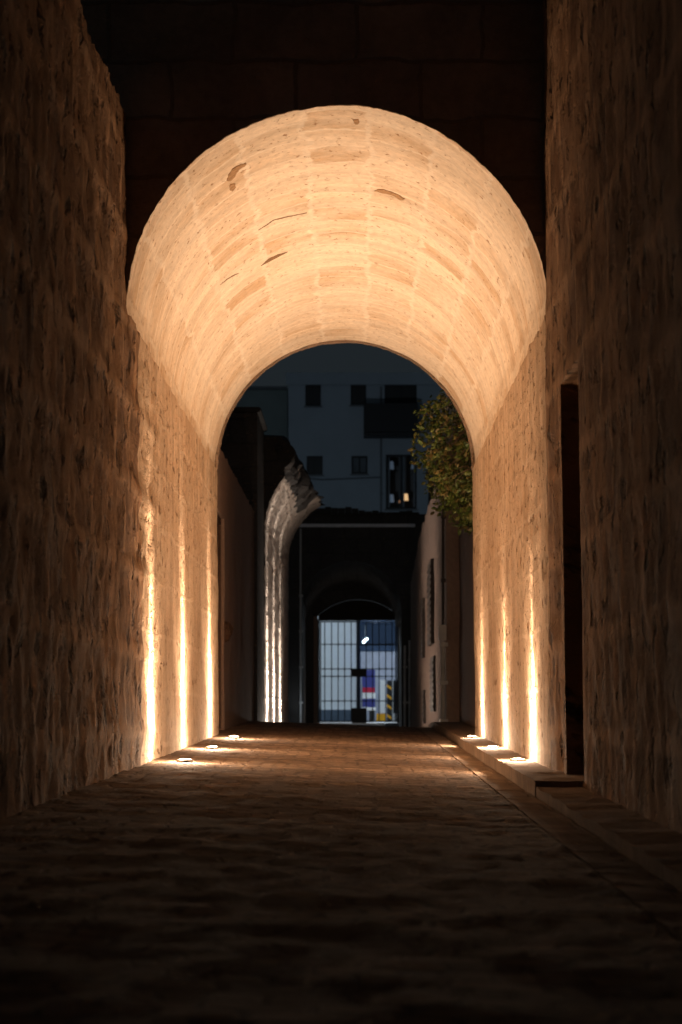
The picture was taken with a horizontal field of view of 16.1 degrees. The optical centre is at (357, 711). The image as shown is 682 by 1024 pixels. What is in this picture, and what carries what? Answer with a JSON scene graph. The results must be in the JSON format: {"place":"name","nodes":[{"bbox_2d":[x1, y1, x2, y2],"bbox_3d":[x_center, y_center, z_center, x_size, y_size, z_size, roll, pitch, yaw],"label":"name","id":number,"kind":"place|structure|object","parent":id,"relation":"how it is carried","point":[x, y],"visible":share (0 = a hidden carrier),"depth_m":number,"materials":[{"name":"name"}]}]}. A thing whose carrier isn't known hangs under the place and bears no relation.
{"place":"outdoors","nodes":[
{"label":"outdoors","id":0,"kind":"place"},
{"bbox_2d":[319,710,350,721],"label":"wall","id":1,"kind":"structure","parent":0,"point":[335,715],"depth_m":96.97,"materials":[{"name":"stone"}]},
{"bbox_2d":[251,343,425,386],"label":"sky","id":2,"kind":"structure","parent":0,"point":[341,357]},
{"bbox_2d":[0,721,681,1023],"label":"road","id":3,"kind":"structure","parent":0,"point":[259,872],"depth_m":7.63,"materials":[{"name":"brown stone"}]},
{"bbox_2d":[0,0,131,818],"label":"stone wall","id":4,"kind":"structure","parent":3,"relation":"on","point":[65,613],"depth_m":13.66,"materials":[{"name":"beige stone"}]},
{"bbox_2d":[176,759,193,762],"bbox_3d":[-1.370,0.407,19.200,0.136,0.062,0.136,0,0,0],"label":"uplight","id":5,"kind":"object","parent":3,"relation":"on","point":[185,760],"visible":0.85,"depth_m":19.15,"materials":[{"name":"metal"}]},
{"bbox_2d":[205,746,218,748],"bbox_3d":[-1.370,0.360,22.800,0.136,0.062,0.136,0,0,0],"label":"uplight","id":6,"kind":"object","parent":3,"relation":"on","point":[212,747],"visible":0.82,"depth_m":22.75,"materials":[{"name":"metal"}]},
{"bbox_2d":[228,736,240,738],"bbox_3d":[-1.370,0.305,26.900,0.136,0.062,0.136,0,0,0],"label":"uplight","id":7,"kind":"object","parent":3,"relation":"on","point":[235,737],"visible":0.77,"depth_m":26.85,"materials":[{"name":"metal"}]},
{"bbox_2d":[217,449,254,729],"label":"garden wall","id":8,"kind":"structure","parent":3,"relation":"on","point":[235,556],"depth_m":33.62,"materials":[{"name":"paint"}]},
{"bbox_2d":[220,407,266,721],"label":"old house","id":9,"kind":"structure","parent":3,"relation":"on","point":[242,447],"depth_m":40.06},
{"bbox_2d":[264,435,324,721],"bbox_3d":[-1.776,-2.334,50.436,2.047,5.969,15.129,0,0,0],"label":"ruined vault","id":10,"kind":"object","parent":3,"relation":"on","point":[292,500],"visible":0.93,"depth_m":47.71,"materials":[{"name":"stone"}]},
{"bbox_2d":[80,0,550,768],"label":"vaulted passage","id":11,"kind":"object","parent":3,"relation":"on","point":[302,174],"visible":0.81,"depth_m":19.35,"materials":[{"name":"stone"}]},
{"bbox_2d":[288,507,425,726],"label":"gateway building","id":12,"kind":"structure","parent":3,"relation":"on","point":[348,563],"depth_m":68.00,"materials":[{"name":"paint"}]},
{"bbox_2d":[318,619,398,722],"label":"iron gate","id":13,"kind":"structure","parent":12,"relation":"attached to","point":[358,714],"depth_m":80.38,"materials":[{"name":"black metal"}]},
{"bbox_2d":[417,727,681,942],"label":"gutter","id":14,"kind":"object","parent":3,"relation":"on","point":[659,902],"visible":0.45,"depth_m":10.45,"materials":[{"name":"stone"}]},
{"bbox_2d":[319,722,398,725],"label":"street","id":15,"kind":"structure","parent":0,"point":[391,723],"depth_m":91.50,"materials":[{"name":"grey asphalt"}]},
{"bbox_2d":[319,621,360,709],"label":"white building","id":16,"kind":"structure","parent":15,"relation":"on","point":[341,663],"depth_m":100.00,"materials":[{"name":"blue paint"}]},
{"bbox_2d":[361,670,375,720],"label":"vending cabinet","id":17,"kind":"object","parent":15,"relation":"on","point":[369,691],"visible":0.76,"depth_m":99.00,"materials":[{"name":"blue paint"}]},
{"bbox_2d":[376,680,384,720],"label":"barrier post","id":18,"kind":"object","parent":15,"relation":"on","point":[382,697],"visible":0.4,"depth_m":98.00,"materials":[{"name":"white paint"}]},
{"bbox_2d":[387,680,392,720],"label":"striped panel","id":19,"kind":"object","parent":15,"relation":"on","point":[388,698],"visible":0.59,"depth_m":98.02,"materials":[{"name":"black paint"}]},
{"bbox_2d":[393,680,394,720],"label":"black cabinet","id":20,"kind":"object","parent":15,"relation":"on","point":[393,699],"visible":0.37,"depth_m":98.30,"materials":[{"name":"paint"}]},
{"bbox_2d":[361,622,394,720],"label":"garage building","id":21,"kind":"structure","parent":0,"point":[376,647],"depth_m":104.00,"materials":[{"name":"blue metal"}]},
{"bbox_2d":[427,722,479,746],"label":"pavement","id":22,"kind":"structure","parent":0,"point":[454,732],"depth_m":32.45,"materials":[{"name":"stone"}]},
{"bbox_2d":[425,397,458,504],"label":"unlit house","id":23,"kind":"structure","parent":22,"relation":"on","point":[429,495],"depth_m":51.93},
{"bbox_2d":[410,450,474,727],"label":"alley wall","id":24,"kind":"structure","parent":22,"relation":"on","point":[442,661],"depth_m":38.09,"materials":[{"name":"paint"}]},
{"bbox_2d":[407,389,472,536],"bbox_3d":[1.203,-3.175,31.073,1.122,1.742,3.677,0,0,0],"label":"climbing bush","id":25,"kind":"object","parent":24,"relation":"attached to","point":[450,490],"visible":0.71,"depth_m":30.32,"materials":[{"name":"green plant"}]},
{"bbox_2d":[460,738,583,796],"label":"pavement","id":26,"kind":"structure","parent":0,"point":[529,775],"depth_m":17.96,"materials":[{"name":"stone"}]},
{"bbox_2d":[510,758,526,760],"bbox_3d":[1.275,0.404,19.200,0.136,0.062,0.136,0,0,0],"label":"uplight","id":27,"kind":"object","parent":26,"relation":"on","point":[517,759],"visible":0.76,"depth_m":19.15,"materials":[{"name":"metal"}]},
{"bbox_2d":[536,787,681,893],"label":"pavement","id":28,"kind":"structure","parent":0,"point":[653,849],"depth_m":11.14,"materials":[{"name":"stone"}]},
{"bbox_2d":[542,0,681,834],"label":"stone wall","id":29,"kind":"structure","parent":28,"relation":"on","point":[612,158],"depth_m":13.05,"materials":[{"name":"brown stone"}]},
{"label":"ground","id":30,"kind":"structure","parent":0,"visible":0},
{"bbox_2d":[236,386,287,438],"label":"green grey house","id":31,"kind":"structure","parent":30,"relation":"on","point":[271,402],"depth_m":131.00,"materials":[{"name":"teal paint"}]},
{"bbox_2d":[286,373,447,651],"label":"apartment building","id":32,"kind":"structure","parent":30,"relation":"on","point":[350,436],"depth_m":125.00,"materials":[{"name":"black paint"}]},
{"bbox_2d":[304,385,322,406],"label":"window","id":33,"kind":"structure","parent":32,"relation":"in","point":[312,392],"depth_m":125.22,"materials":[{"name":"black glass"}]},
{"bbox_2d":[307,456,323,475],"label":"window","id":34,"kind":"structure","parent":32,"relation":"in","point":[314,463],"depth_m":125.22,"materials":[{"name":"black glass"}]},
{"bbox_2d":[349,385,365,406],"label":"window","id":35,"kind":"structure","parent":32,"relation":"in","point":[358,392],"depth_m":125.22,"materials":[{"name":"black glass"}]},
{"bbox_2d":[350,456,368,474],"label":"window","id":36,"kind":"structure","parent":32,"relation":"in","point":[359,464],"depth_m":125.22,"materials":[{"name":"black glass"}]},
{"bbox_2d":[390,461,393,474],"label":"table lamp","id":37,"kind":"object","parent":32,"relation":"in","point":[391,465],"visible":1,"depth_m":125.79,"materials":[{"name":"blue"}]},
{"bbox_2d":[390,494,393,506],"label":"table lamp","id":38,"kind":"object","parent":32,"relation":"in","point":[391,498],"visible":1,"depth_m":125.79,"materials":[{"name":"blue"}]},
{"bbox_2d":[385,385,416,402],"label":"window","id":39,"kind":"structure","parent":32,"relation":"in","point":[393,393],"depth_m":125.22,"materials":[{"name":"black glass"}]},
{"bbox_2d":[384,455,417,510],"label":"window","id":40,"kind":"structure","parent":32,"relation":"in","point":[400,508],"depth_m":125.12,"materials":[{"name":"black glass"}]},
{"bbox_2d":[404,494,407,505],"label":"table lamp","id":41,"kind":"object","parent":32,"relation":"in","point":[405,497],"visible":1,"depth_m":125.81,"materials":[{"name":"brown"}]}
]}

